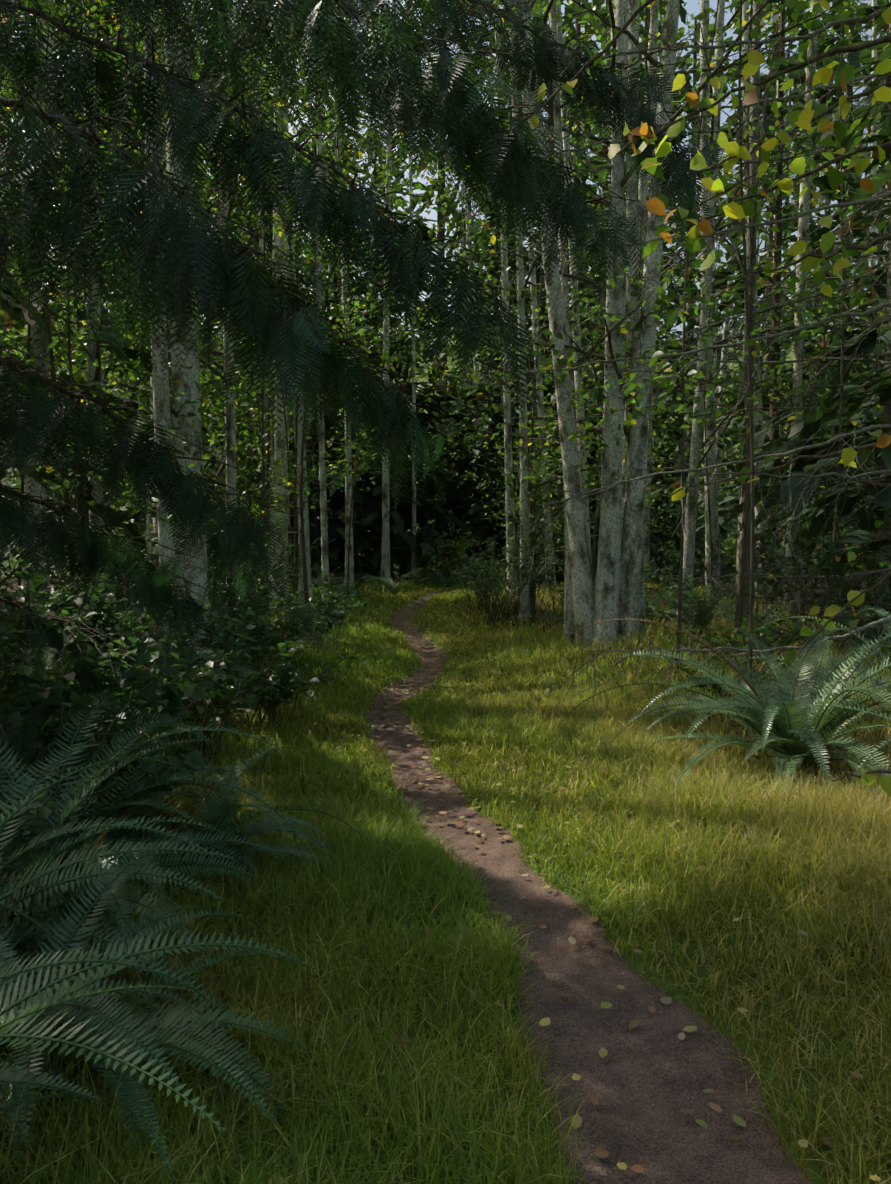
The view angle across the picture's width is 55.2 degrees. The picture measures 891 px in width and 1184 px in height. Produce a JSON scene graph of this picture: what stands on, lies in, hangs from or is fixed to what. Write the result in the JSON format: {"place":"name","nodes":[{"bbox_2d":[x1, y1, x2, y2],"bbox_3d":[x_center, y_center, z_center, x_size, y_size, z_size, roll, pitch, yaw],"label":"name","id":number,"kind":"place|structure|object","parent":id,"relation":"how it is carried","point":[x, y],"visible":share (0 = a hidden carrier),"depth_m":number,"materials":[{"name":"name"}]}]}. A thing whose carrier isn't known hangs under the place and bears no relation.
{"place":"outdoors","nodes":[
{"label":"outdoors","id":0,"kind":"place"},
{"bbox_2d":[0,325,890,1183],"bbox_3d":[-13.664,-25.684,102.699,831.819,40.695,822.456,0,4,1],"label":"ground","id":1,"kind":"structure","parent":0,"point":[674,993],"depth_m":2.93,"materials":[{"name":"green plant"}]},
{"bbox_2d":[0,0,890,738],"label":"cedar","id":2,"kind":"object","parent":1,"relation":"on","point":[242,292],"depth_m":3.79,"materials":[{"name":"green plant"}]},
{"bbox_2d":[0,0,890,715],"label":"alder","id":3,"kind":"object","parent":1,"relation":"on","point":[620,566],"depth_m":9.52,"materials":[{"name":"grey plant"}]},
{"bbox_2d":[11,0,890,781],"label":"leaf twigs","id":4,"kind":"object","parent":3,"relation":"attached to","point":[793,68],"visible":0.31,"depth_m":3.35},
{"bbox_2d":[0,1,890,795],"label":"leaves","id":5,"kind":"object","parent":4,"relation":"attached to","point":[694,235],"visible":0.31,"depth_m":3.22,"materials":[{"name":"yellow plant"}]},
{"bbox_2d":[0,0,890,662],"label":"conifer","id":6,"kind":"object","parent":1,"relation":"on","point":[474,512],"depth_m":20.33,"materials":[{"name":"plant"}]},
{"bbox_2d":[0,0,890,722],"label":"dead branches","id":7,"kind":"object","parent":6,"relation":"attached to","point":[768,336],"visible":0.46,"depth_m":7.13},
{"bbox_2d":[0,557,890,1180],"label":"sword ferns","id":8,"kind":"object","parent":1,"relation":"on","point":[230,821],"visible":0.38,"depth_m":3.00,"materials":[{"name":"green plant"}]},
{"bbox_2d":[0,465,890,858],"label":"shrub","id":9,"kind":"object","parent":1,"relation":"on","point":[234,682],"depth_m":6.23,"materials":[{"name":"green plant"}]},
{"bbox_2d":[12,0,887,341],"label":"sky","id":10,"kind":"structure","parent":0,"point":[692,6],"materials":[{"name":"white"}]},
{"bbox_2d":[364,592,815,1183],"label":"trail path","id":11,"kind":"structure","parent":0,"point":[656,1092],"depth_m":2.57,"materials":[{"name":"brown soil"}]},
{"bbox_2d":[48,591,890,1183],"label":"fallen leaves","id":12,"kind":"object","parent":11,"relation":"on","point":[600,1151],"visible":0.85,"depth_m":3.32,"materials":[{"name":"yellow plant"}]}
]}

